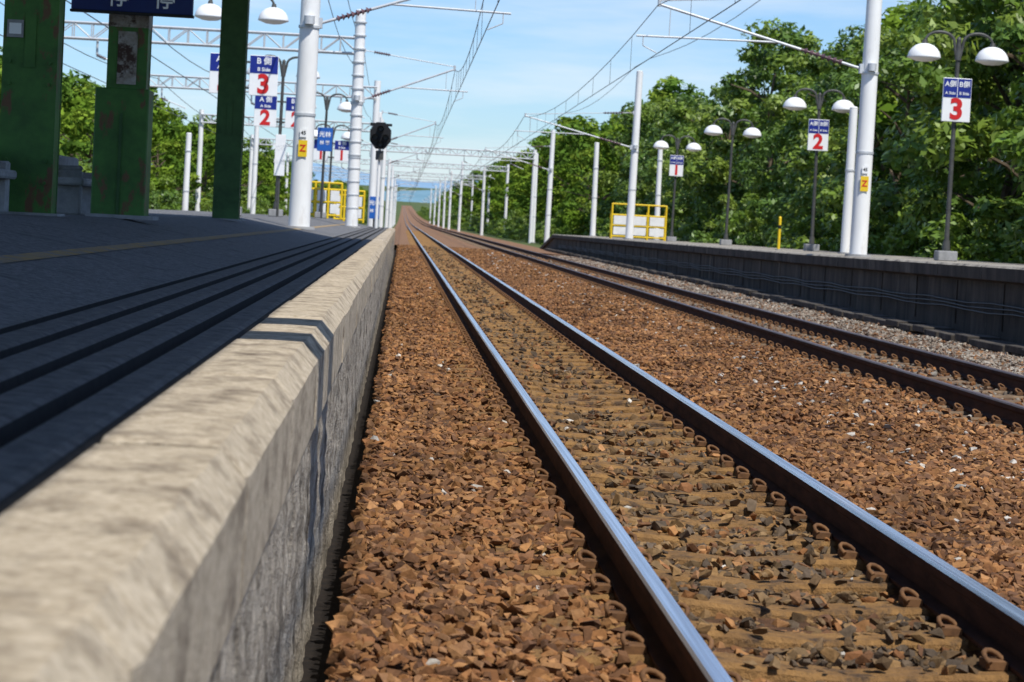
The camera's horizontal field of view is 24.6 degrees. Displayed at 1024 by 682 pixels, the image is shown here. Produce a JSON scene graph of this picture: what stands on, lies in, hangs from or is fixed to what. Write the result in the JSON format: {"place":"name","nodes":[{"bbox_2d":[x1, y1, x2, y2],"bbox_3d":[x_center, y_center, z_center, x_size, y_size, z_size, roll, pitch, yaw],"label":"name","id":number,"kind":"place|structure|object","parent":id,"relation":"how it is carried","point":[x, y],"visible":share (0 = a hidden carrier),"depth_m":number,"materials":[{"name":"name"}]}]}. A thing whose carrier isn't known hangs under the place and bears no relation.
{"place":"outdoors","nodes":[
{"label":"outdoors","id":0,"kind":"place"},
{"bbox_2d":[291,163,478,188],"bbox_3d":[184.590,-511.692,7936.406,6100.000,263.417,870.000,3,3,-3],"label":"hills","id":1,"kind":"structure","parent":0,"point":[422,184],"depth_m":8153.81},
{"bbox_2d":[384,189,449,202],"bbox_3d":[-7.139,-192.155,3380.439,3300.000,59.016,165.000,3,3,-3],"label":"hills","id":2,"kind":"structure","parent":0,"point":[418,195],"depth_m":3408.88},
{"bbox_2d":[317,184,543,253],"bbox_3d":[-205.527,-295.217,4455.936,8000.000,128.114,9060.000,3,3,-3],"label":"ground","id":3,"kind":"structure","parent":0,"point":[416,206],"depth_m":2181.70,"materials":[{"name":"green plant"}]},
{"bbox_2d":[59,73,93,155],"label":"broadleaf tree","id":4,"kind":"object","parent":3,"relation":"on","point":[83,118],"visible":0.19,"depth_m":112.37,"materials":[{"name":"green plant"}]},
{"bbox_2d":[60,96,94,163],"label":"broadleaf tree","id":5,"kind":"object","parent":3,"relation":"on","point":[85,139],"visible":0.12,"depth_m":122.81,"materials":[{"name":"green plant"}]},
{"bbox_2d":[60,69,95,158],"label":"broadleaf tree","id":6,"kind":"object","parent":3,"relation":"on","point":[80,85],"visible":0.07,"depth_m":145.60,"materials":[{"name":"green plant"}]},
{"bbox_2d":[66,87,180,175],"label":"broadleaf tree","id":7,"kind":"object","parent":3,"relation":"on","point":[162,115],"visible":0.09,"depth_m":142.14,"materials":[{"name":"green plant"}]},
{"bbox_2d":[73,109,175,209],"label":"broadleaf tree","id":8,"kind":"object","parent":3,"relation":"on","point":[157,137],"visible":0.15,"depth_m":132.05,"materials":[{"name":"green plant"}]},
{"bbox_2d":[150,172,181,209],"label":"shrub","id":9,"kind":"object","parent":3,"relation":"on","point":[170,199],"visible":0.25,"depth_m":129.82,"materials":[{"name":"green plant"}]},
{"bbox_2d":[150,113,202,210],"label":"broadleaf tree","id":10,"kind":"object","parent":3,"relation":"on","point":[179,147],"visible":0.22,"depth_m":148.76,"materials":[{"name":"green plant"}]},
{"bbox_2d":[151,123,212,207],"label":"broadleaf tree","id":11,"kind":"object","parent":3,"relation":"on","point":[193,157],"visible":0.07,"depth_m":165.72,"materials":[{"name":"green plant"}]},
{"bbox_2d":[182,133,191,210],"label":"catenary pole","id":12,"kind":"object","parent":3,"relation":"on","point":[185,198],"visible":0.77,"depth_m":99.13,"materials":[{"name":"white paint"}]},
{"bbox_2d":[163,113,215,191],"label":"broadleaf tree","id":13,"kind":"object","parent":3,"relation":"on","point":[195,128],"visible":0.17,"depth_m":192.55,"materials":[{"name":"green plant"}]},
{"bbox_2d":[173,134,215,196],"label":"broadleaf tree","id":14,"kind":"object","parent":3,"relation":"on","point":[209,142],"visible":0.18,"depth_m":181.41,"materials":[{"name":"green plant"}]},
{"bbox_2d":[0,209,394,681],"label":"platform","id":15,"kind":"structure","parent":3,"relation":"on","point":[181,393],"depth_m":5.74,"materials":[{"name":"concrete"}]},
{"bbox_2d":[0,161,16,213],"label":"concrete bench","id":16,"kind":"object","parent":15,"relation":"on","point":[7,174],"visible":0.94,"depth_m":21.25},
{"bbox_2d":[0,0,65,216],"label":"canopy column","id":17,"kind":"structure","parent":15,"relation":"on","point":[31,89],"depth_m":21.55,"materials":[{"name":"metal"}]},
{"bbox_2d":[57,155,91,214],"bbox_3d":[-4.808,-1.716,25.950,0.385,0.640,1.900,3,3,-3],"label":"concrete bench","id":18,"kind":"object","parent":15,"relation":"on","point":[74,190],"visible":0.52,"depth_m":25.14,"materials":[{"name":"concrete"}]},
{"bbox_2d":[85,14,158,219],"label":"canopy column","id":19,"kind":"structure","parent":15,"relation":"on","point":[122,143],"depth_m":24.53,"materials":[{"name":"metal"}]},
{"bbox_2d":[212,0,249,220],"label":"canopy column","id":20,"kind":"structure","parent":15,"relation":"on","point":[234,30],"depth_m":37.51,"materials":[{"name":"metal"}]},
{"bbox_3d":[-3.392,-5.207,12.801,8.976,0.380,57.000,3,3,-3],"label":"platform canopy","id":21,"kind":"object","parent":20,"relation":"on","visible":0},
{"bbox_2d":[70,0,193,18],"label":"hanging station sign","id":22,"kind":"object","parent":21,"relation":"hanging from","point":[173,8],"visible":1,"depth_m":24.06,"materials":[{"name":"metal"}]},
{"bbox_2d":[194,0,288,215],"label":"platform lamp","id":23,"kind":"object","parent":15,"relation":"on","point":[263,77],"visible":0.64,"depth_m":54.38,"materials":[{"name":"metal"}]},
{"bbox_2d":[273,134,287,216],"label":"platform information sign","id":24,"kind":"object","parent":15,"relation":"on","point":[280,149],"visible":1,"depth_m":68.49,"materials":[{"name":"metal"}]},
{"bbox_2d":[247,54,319,216],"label":"platform lamp","id":25,"kind":"object","parent":15,"relation":"on","point":[265,111],"visible":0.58,"depth_m":69.37,"materials":[{"name":"metal"}]},
{"bbox_2d":[317,127,332,217],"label":"platform information sign","id":26,"kind":"object","parent":15,"relation":"on","point":[324,139],"visible":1,"depth_m":85.43,"materials":[{"name":"metal"}]},
{"bbox_2d":[310,181,342,218],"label":"yellow barrier","id":27,"kind":"object","parent":15,"relation":"on","point":[334,198],"visible":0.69,"depth_m":89.57,"materials":[{"name":"metal"}]},
{"bbox_2d":[313,124,349,217],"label":"platform lamp","id":28,"kind":"object","parent":15,"relation":"on","point":[341,151],"visible":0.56,"depth_m":104.32,"materials":[{"name":"metal"}]},
{"bbox_2d":[315,92,350,217],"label":"platform lamp","id":29,"kind":"object","parent":15,"relation":"on","point":[345,106],"visible":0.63,"depth_m":87.40,"materials":[{"name":"metal"}]},
{"bbox_2d":[370,117,391,227],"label":"railway signal","id":30,"kind":"object","parent":15,"relation":"on","point":[380,135],"visible":0.94,"depth_m":89.47,"materials":[{"name":"white paint"}]},
{"bbox_2d":[283,0,510,229],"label":"catenary pole","id":31,"kind":"object","parent":15,"relation":"on","point":[312,22],"visible":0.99,"depth_m":45.55,"materials":[{"name":"metal"}]},
{"bbox_2d":[342,9,467,227],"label":"catenary pole","id":32,"kind":"object","parent":15,"relation":"on","point":[358,99],"visible":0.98,"depth_m":74.47,"materials":[{"name":"metal"}]},
{"bbox_2d":[64,20,354,59],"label":"catenary gantry","id":33,"kind":"object","parent":32,"relation":"attached to","point":[207,44],"visible":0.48,"depth_m":75.09,"materials":[{"name":"metal"}]},
{"bbox_2d":[250,126,258,213],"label":"catenary pole","id":34,"kind":"object","parent":3,"relation":"on","point":[254,173],"visible":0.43,"depth_m":119.13,"materials":[{"name":"metal"}]},
{"bbox_2d":[241,152,274,214],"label":"broadleaf tree","id":35,"kind":"object","parent":3,"relation":"on","point":[263,187],"visible":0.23,"depth_m":239.28,"materials":[{"name":"green plant"}]},
{"bbox_2d":[150,74,380,226],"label":"catenary gantry","id":36,"kind":"object","parent":3,"relation":"on","point":[373,161],"visible":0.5,"depth_m":105.23,"materials":[{"name":"metal"}]},
{"bbox_2d":[241,137,290,208],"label":"broadleaf tree","id":37,"kind":"object","parent":3,"relation":"on","point":[270,153],"visible":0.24,"depth_m":248.78,"materials":[{"name":"green plant"}]},
{"bbox_2d":[195,109,383,210],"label":"catenary gantry","id":38,"kind":"object","parent":3,"relation":"on","point":[199,158],"visible":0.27,"depth_m":148.75,"materials":[{"name":"metal"}]},
{"bbox_2d":[378,147,386,227],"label":"catenary pole","id":39,"kind":"object","parent":3,"relation":"on","point":[381,193],"visible":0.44,"depth_m":141.40,"materials":[{"name":"metal"}]},
{"bbox_2d":[247,134,536,242],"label":"catenary gantry","id":40,"kind":"object","parent":3,"relation":"on","point":[398,151],"visible":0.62,"depth_m":199.19,"materials":[{"name":"metal"}]},
{"bbox_2d":[284,153,509,227],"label":"catenary gantry","id":41,"kind":"object","parent":3,"relation":"on","point":[413,166],"visible":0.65,"depth_m":261.05,"materials":[{"name":"metal"}]},
{"bbox_2d":[312,167,490,224],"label":"catenary gantry","id":42,"kind":"object","parent":3,"relation":"on","point":[488,201],"visible":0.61,"depth_m":328.86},
{"bbox_2d":[394,205,568,255],"bbox_3d":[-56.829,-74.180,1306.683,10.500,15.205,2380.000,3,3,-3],"label":"ballast bed","id":43,"kind":"object","parent":3,"relation":"on","point":[400,228],"visible":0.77,"depth_m":224.62,"materials":[{"name":"gravel"}]},
{"bbox_2d":[404,211,1023,681],"bbox_3d":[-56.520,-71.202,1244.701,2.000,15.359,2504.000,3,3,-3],"label":"railway track","id":44,"kind":"structure","parent":43,"relation":"on","point":[670,643],"depth_m":9.84,"materials":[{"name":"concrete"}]},
{"bbox_2d":[408,208,1023,439],"bbox_3d":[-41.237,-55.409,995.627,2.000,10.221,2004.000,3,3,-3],"label":"railway track","id":45,"kind":"structure","parent":43,"relation":"on","point":[997,412],"depth_m":26.88,"materials":[{"name":"metal"}]},
{"bbox_2d":[484,158,510,220],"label":"broadleaf tree","id":46,"kind":"object","parent":3,"relation":"on","point":[489,181],"visible":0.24,"depth_m":318.87,"materials":[{"name":"green plant"}]},
{"bbox_2d":[479,130,555,242],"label":"catenary pole","id":47,"kind":"object","parent":3,"relation":"on","point":[549,193],"visible":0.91,"depth_m":154.81,"materials":[{"name":"white paint"}]},
{"bbox_2d":[499,135,560,222],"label":"broadleaf tree","id":48,"kind":"object","parent":3,"relation":"on","point":[515,163],"visible":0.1,"depth_m":266.41,"materials":[{"name":"green plant"}]},
{"bbox_2d":[503,143,562,216],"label":"broadleaf tree","id":49,"kind":"object","parent":3,"relation":"on","point":[511,194],"visible":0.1,"depth_m":246.70,"materials":[{"name":"green plant"}]},
{"bbox_2d":[509,138,574,230],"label":"broadleaf tree","id":50,"kind":"object","parent":3,"relation":"on","point":[544,172],"visible":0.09,"depth_m":228.06,"materials":[{"name":"green plant"}]},
{"bbox_2d":[520,115,603,233],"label":"broadleaf tree","id":51,"kind":"object","parent":3,"relation":"on","point":[556,206],"visible":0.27,"depth_m":212.73,"materials":[{"name":"green plant"}]},
{"bbox_2d":[546,121,614,232],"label":"broadleaf tree","id":52,"kind":"object","parent":3,"relation":"on","point":[560,148],"visible":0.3,"depth_m":201.97,"materials":[{"name":"green plant"}]},
{"bbox_2d":[556,146,619,220],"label":"broadleaf tree","id":53,"kind":"object","parent":3,"relation":"on","point":[578,199],"visible":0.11,"depth_m":193.08,"materials":[{"name":"green plant"}]},
{"bbox_2d":[559,131,628,235],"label":"broadleaf tree","id":54,"kind":"object","parent":3,"relation":"on","point":[581,218],"visible":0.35,"depth_m":183.36,"materials":[{"name":"green plant"}]},
{"bbox_2d":[578,99,663,217],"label":"broadleaf tree","id":55,"kind":"object","parent":3,"relation":"on","point":[645,120],"visible":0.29,"depth_m":176.16,"materials":[{"name":"green plant"}]},
{"bbox_2d":[612,97,680,204],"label":"broadleaf tree","id":56,"kind":"object","parent":3,"relation":"on","point":[664,105],"visible":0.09,"depth_m":163.95,"materials":[{"name":"green plant"}]},
{"bbox_2d":[604,75,704,183],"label":"broadleaf tree","id":57,"kind":"object","parent":3,"relation":"on","point":[669,86],"visible":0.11,"depth_m":182.67,"materials":[{"name":"green plant"}]},
{"bbox_2d":[617,117,709,213],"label":"broadleaf tree","id":58,"kind":"object","parent":3,"relation":"on","point":[641,188],"visible":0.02,"depth_m":154.72,"materials":[{"name":"green plant"}]},
{"bbox_2d":[642,111,739,217],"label":"broadleaf tree","id":59,"kind":"object","parent":3,"relation":"on","point":[668,197],"visible":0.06,"depth_m":136.68,"materials":[{"name":"green plant"}]},
{"bbox_2d":[635,91,750,216],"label":"broadleaf tree","id":60,"kind":"object","parent":3,"relation":"on","point":[679,107],"visible":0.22,"depth_m":143.61,"materials":[{"name":"green plant"}]},
{"bbox_2d":[673,192,726,241],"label":"shrub","id":61,"kind":"object","parent":3,"relation":"on","point":[716,204],"visible":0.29,"depth_m":121.22,"materials":[{"name":"green plant"}]},
{"bbox_2d":[661,83,765,231],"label":"broadleaf tree","id":62,"kind":"object","parent":3,"relation":"on","point":[687,198],"visible":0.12,"depth_m":130.75,"materials":[{"name":"green plant"}]},
{"bbox_2d":[690,191,768,242],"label":"shrub","id":63,"kind":"object","parent":3,"relation":"on","point":[698,236],"visible":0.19,"depth_m":106.24,"materials":[{"name":"green plant"}]},
{"bbox_2d":[668,17,829,217],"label":"broadleaf tree","id":64,"kind":"object","parent":3,"relation":"on","point":[741,98],"visible":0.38,"depth_m":117.85,"materials":[{"name":"green plant"}]},
{"bbox_2d":[692,43,812,229],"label":"broadleaf tree","id":65,"kind":"object","parent":3,"relation":"on","point":[762,75],"visible":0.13,"depth_m":122.70,"materials":[{"name":"green plant"}]},
{"bbox_2d":[715,196,804,243],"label":"shrub","id":66,"kind":"object","parent":3,"relation":"on","point":[749,213],"visible":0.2,"depth_m":102.12,"materials":[{"name":"green plant"}]},
{"bbox_2d":[540,234,1023,344],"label":"platform","id":67,"kind":"structure","parent":3,"relation":"on","point":[976,297],"depth_m":46.89,"materials":[{"name":"concrete"}]},
{"bbox_2d":[514,71,642,239],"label":"catenary pole","id":68,"kind":"object","parent":67,"relation":"on","point":[634,146],"visible":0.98,"depth_m":104.93,"materials":[{"name":"metal"}]},
{"bbox_2d":[589,142,598,235],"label":"catenary pole","id":69,"kind":"object","parent":67,"relation":"on","point":[594,196],"visible":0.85,"depth_m":134.99,"materials":[{"name":"white paint"}]},
{"bbox_2d":[609,203,667,240],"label":"yellow barrier","id":70,"kind":"object","parent":67,"relation":"on","point":[643,221],"visible":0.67,"depth_m":108.23,"materials":[{"name":"metal"}]},
{"bbox_2d":[652,149,662,239],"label":"catenary pole","id":71,"kind":"object","parent":67,"relation":"on","point":[658,182],"visible":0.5,"depth_m":115.12,"materials":[{"name":"white paint"}]},
{"bbox_2d":[653,135,700,241],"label":"platform lamp","id":72,"kind":"object","parent":67,"relation":"on","point":[676,165],"visible":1,"depth_m":105.07,"materials":[{"name":"metal"}]},
{"bbox_2d":[704,118,761,245],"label":"platform lamp","id":73,"kind":"object","parent":67,"relation":"on","point":[713,129],"visible":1,"depth_m":88.16,"materials":[{"name":"metal"}]},
{"bbox_2d":[636,0,881,256],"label":"catenary pole","id":74,"kind":"object","parent":67,"relation":"on","point":[869,72],"visible":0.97,"depth_m":50.08,"materials":[{"name":"metal"}]},
{"bbox_2d":[0,0,759,202],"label":"overhead wires","id":75,"kind":"object","parent":74,"relation":"attached to","point":[430,150],"visible":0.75,"depth_m":71.43,"materials":[{"name":"grey metal"}]},
{"bbox_2d":[783,88,853,251],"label":"platform lamp","id":76,"kind":"object","parent":67,"relation":"on","point":[818,131],"visible":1,"depth_m":70.16,"materials":[{"name":"metal"}]},
{"bbox_2d":[838,106,857,253],"bbox_3d":[8.964,-4.265,62.349,0.390,3.916,0.390,3,3,-3],"label":"catenary pole","id":77,"kind":"object","parent":67,"relation":"on","point":[848,196],"visible":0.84,"depth_m":62.26,"materials":[{"name":"metal"}]},
{"bbox_2d":[907,30,1008,260],"bbox_3d":[9.451,-4.174,50.347,2.180,4.924,0.710,3,3,-3],"label":"platform lamp","id":78,"kind":"object","parent":67,"relation":"on","point":[956,99],"visible":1,"depth_m":50.18,"materials":[{"name":"metal"}]},
{"bbox_2d":[747,52,859,245],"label":"broadleaf tree","id":79,"kind":"object","parent":3,"relation":"on","point":[791,129],"visible":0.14,"depth_m":106.33,"materials":[{"name":"green plant"}]},
{"bbox_2d":[770,213,841,250],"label":"shrub","id":80,"kind":"object","parent":3,"relation":"on","point":[805,221],"visible":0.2,"depth_m":88.78,"materials":[{"name":"green plant"}]},
{"bbox_2d":[727,51,889,238],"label":"broadleaf tree","id":81,"kind":"object","parent":3,"relation":"on","point":[804,63],"visible":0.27,"depth_m":110.35,"materials":[{"name":"green plant"}]},
{"bbox_2d":[767,196,870,252],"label":"shrub","id":82,"kind":"object","parent":3,"relation":"on","point":[797,243],"visible":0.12,"depth_m":86.12,"materials":[{"name":"green plant"}]},
{"bbox_2d":[764,188,873,253],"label":"shrub","id":83,"kind":"object","parent":3,"relation":"on","point":[769,233],"visible":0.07,"depth_m":92.83,"materials":[{"name":"green plant"}]},
{"bbox_2d":[754,24,908,219],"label":"broadleaf tree","id":84,"kind":"object","parent":3,"relation":"on","point":[837,53],"visible":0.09,"depth_m":97.35,"materials":[{"name":"green plant"}]},
{"bbox_2d":[777,46,915,253],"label":"broadleaf tree","id":85,"kind":"object","parent":3,"relation":"on","point":[801,165],"visible":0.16,"depth_m":90.77,"materials":[{"name":"green plant"}]},
{"bbox_2d":[814,210,901,251],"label":"shrub","id":86,"kind":"object","parent":3,"relation":"on","point":[836,227],"visible":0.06,"depth_m":82.33,"materials":[{"name":"green plant"}]},
{"bbox_2d":[827,221,888,254],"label":"shrub","id":87,"kind":"object","parent":3,"relation":"on","point":[873,229],"visible":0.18,"depth_m":77.45,"materials":[{"name":"green plant"}]},
{"bbox_2d":[807,4,981,172],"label":"broadleaf tree","id":88,"kind":"object","parent":3,"relation":"on","point":[890,21],"depth_m":106.90,"materials":[{"name":"green plant"}]},
{"bbox_2d":[867,222,939,256],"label":"shrub","id":89,"kind":"object","parent":3,"relation":"on","point":[877,244],"visible":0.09,"depth_m":73.24,"materials":[{"name":"green plant"}]},
{"bbox_2d":[818,0,1002,259],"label":"broadleaf tree","id":90,"kind":"object","parent":3,"relation":"on","point":[915,12],"visible":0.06,"depth_m":84.10,"materials":[{"name":"green plant"}]},
{"bbox_2d":[884,217,943,256],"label":"shrub","id":91,"kind":"object","parent":3,"relation":"on","point":[893,231],"visible":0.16,"depth_m":70.75,"materials":[{"name":"green plant"}]},
{"bbox_2d":[811,9,1023,249],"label":"broadleaf tree","id":92,"kind":"object","parent":3,"relation":"on","point":[893,64],"visible":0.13,"depth_m":78.57,"materials":[{"name":"green plant"}]},
{"bbox_2d":[838,0,1023,249],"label":"broadleaf tree","id":93,"kind":"object","parent":3,"relation":"on","point":[991,79],"visible":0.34,"depth_m":72.48,"materials":[{"name":"green plant"}]},
{"bbox_2d":[881,185,988,257],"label":"shrub","id":94,"kind":"object","parent":3,"relation":"on","point":[923,212],"visible":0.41,"depth_m":69.02,"materials":[{"name":"green plant"}]},
{"bbox_2d":[858,5,1023,258],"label":"broadleaf tree","id":95,"kind":"object","parent":3,"relation":"on","point":[889,109],"visible":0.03,"depth_m":90.54,"materials":[{"name":"green plant"}]},
{"bbox_2d":[881,0,1023,262],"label":"broadleaf tree","id":96,"kind":"object","parent":3,"relation":"on","point":[975,140],"visible":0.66,"depth_m":65.97,"materials":[{"name":"green plant"}]},
{"bbox_2d":[912,231,1009,260],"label":"shrub","id":97,"kind":"object","parent":3,"relation":"on","point":[961,242],"visible":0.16,"depth_m":66.66,"materials":[{"name":"green plant"}]},
{"bbox_2d":[918,194,1023,262],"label":"shrub","id":98,"kind":"object","parent":3,"relation":"on","point":[988,213],"visible":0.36,"depth_m":64.49,"materials":[{"name":"green plant"}]},
{"bbox_2d":[959,220,1023,261],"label":"shrub","id":99,"kind":"object","parent":3,"relation":"on","point":[991,229],"visible":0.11,"depth_m":62.61,"materials":[{"name":"green plant"}]},
{"bbox_2d":[969,223,1023,263],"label":"shrub","id":100,"kind":"object","parent":3,"relation":"on","point":[979,250],"visible":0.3,"depth_m":59.76,"materials":[{"name":"green plant"}]},
{"bbox_2d":[989,2,1023,249],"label":"broadleaf tree","id":101,"kind":"object","parent":3,"relation":"on","point":[1010,144],"visible":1,"depth_m":54.13,"materials":[{"name":"green plant"}]},
{"bbox_2d":[992,106,1023,190],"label":"broadleaf tree","id":102,"kind":"object","parent":3,"relation":"on","point":[1014,117],"visible":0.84,"depth_m":61.99,"materials":[{"name":"green plant"}]},
{"bbox_2d":[0,0,946,181],"label":"sky","id":103,"kind":"structure","parent":0,"point":[542,53],"materials":[{"name":"blue"}]},
{"bbox_2d":[324,244,1023,681],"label":"ballast stones","id":104,"kind":"object","parent":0,"point":[986,482],"visible":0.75,"depth_m":12.10,"materials":[{"name":"gravel"}]},
{"bbox_2d":[300,250,396,681],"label":"gutter","id":105,"kind":"object","parent":104,"relation":"on","point":[318,644],"visible":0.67,"depth_m":11.74,"materials":[{"name":"concrete"}]},
{"bbox_2d":[544,248,1023,356],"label":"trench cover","id":106,"kind":"object","parent":104,"relation":"on","point":[992,343],"visible":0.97,"depth_m":44.61,"materials":[{"name":"concrete"}]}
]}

